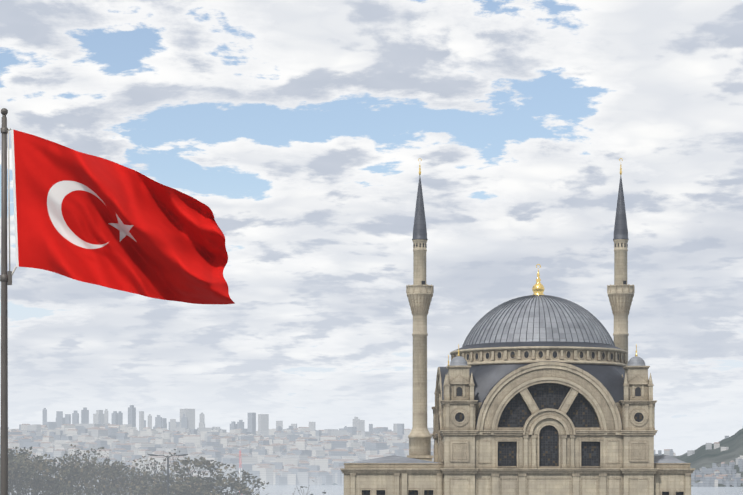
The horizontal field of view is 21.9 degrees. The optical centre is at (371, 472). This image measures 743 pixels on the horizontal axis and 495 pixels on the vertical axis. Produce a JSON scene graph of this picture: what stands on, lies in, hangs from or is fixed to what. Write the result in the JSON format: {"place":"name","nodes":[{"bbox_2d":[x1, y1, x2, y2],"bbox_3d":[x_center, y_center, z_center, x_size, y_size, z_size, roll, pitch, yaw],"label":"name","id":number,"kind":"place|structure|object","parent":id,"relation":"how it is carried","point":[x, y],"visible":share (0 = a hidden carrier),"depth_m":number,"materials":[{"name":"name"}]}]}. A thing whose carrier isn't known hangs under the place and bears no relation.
{"place":"outdoors","nodes":[
{"label":"outdoors","id":0,"kind":"place"},
{"bbox_2d":[0,108,16,494],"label":"flag pole","id":1,"kind":"object","parent":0,"point":[5,278],"visible":1,"depth_m":55.60,"materials":[{"name":"grey metal"}]},
{"bbox_2d":[11,129,234,303],"bbox_3d":[-7.192,-7.430,55.357,6.553,5.131,2.420,0,0,-1],"label":"flag","id":2,"kind":"object","parent":1,"relation":"attached to","point":[86,218],"visible":1,"depth_m":55.59,"materials":[{"name":"fabric"}]},
{"bbox_2d":[0,0,742,455],"label":"sky","id":3,"kind":"structure","parent":0,"point":[304,127],"materials":[{"name":"white"}]},
{"bbox_2d":[10,485,742,494],"bbox_3d":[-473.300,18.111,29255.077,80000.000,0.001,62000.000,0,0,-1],"label":"water","id":4,"kind":"structure","parent":0,"point":[312,489],"depth_m":1975.34,"materials":[{"name":"grey liquid"}]},
{"bbox_2d":[249,428,742,486],"bbox_3d":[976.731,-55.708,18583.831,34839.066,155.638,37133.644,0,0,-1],"label":"terrain","id":5,"kind":"structure","parent":0,"point":[702,456],"depth_m":3035.63,"materials":[{"name":"green plant"}]},
{"bbox_2d":[0,444,325,494],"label":"trees","id":6,"kind":"object","parent":5,"relation":"on","point":[24,471],"visible":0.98,"depth_m":186.61,"materials":[{"name":"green plant"}]},
{"bbox_2d":[148,454,187,494],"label":"street lamp","id":7,"kind":"object","parent":5,"relation":"on","point":[168,467],"visible":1,"depth_m":169.80,"materials":[{"name":"grey metal"}]},
{"bbox_2d":[239,452,241,491],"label":"pole","id":8,"kind":"object","parent":5,"relation":"on","point":[239,467],"visible":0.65,"depth_m":272.79,"materials":[{"name":"metal"}]},
{"bbox_2d":[0,405,742,486],"bbox_3d":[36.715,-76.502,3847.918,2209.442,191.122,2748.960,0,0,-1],"label":"city","id":9,"kind":"object","parent":5,"relation":"on","point":[292,454],"visible":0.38,"depth_m":3768.59},
{"bbox_2d":[340,158,694,494],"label":"mosque","id":10,"kind":"structure","parent":5,"relation":"on","point":[538,392],"depth_m":246.72,"materials":[{"name":"stone"}]}
]}

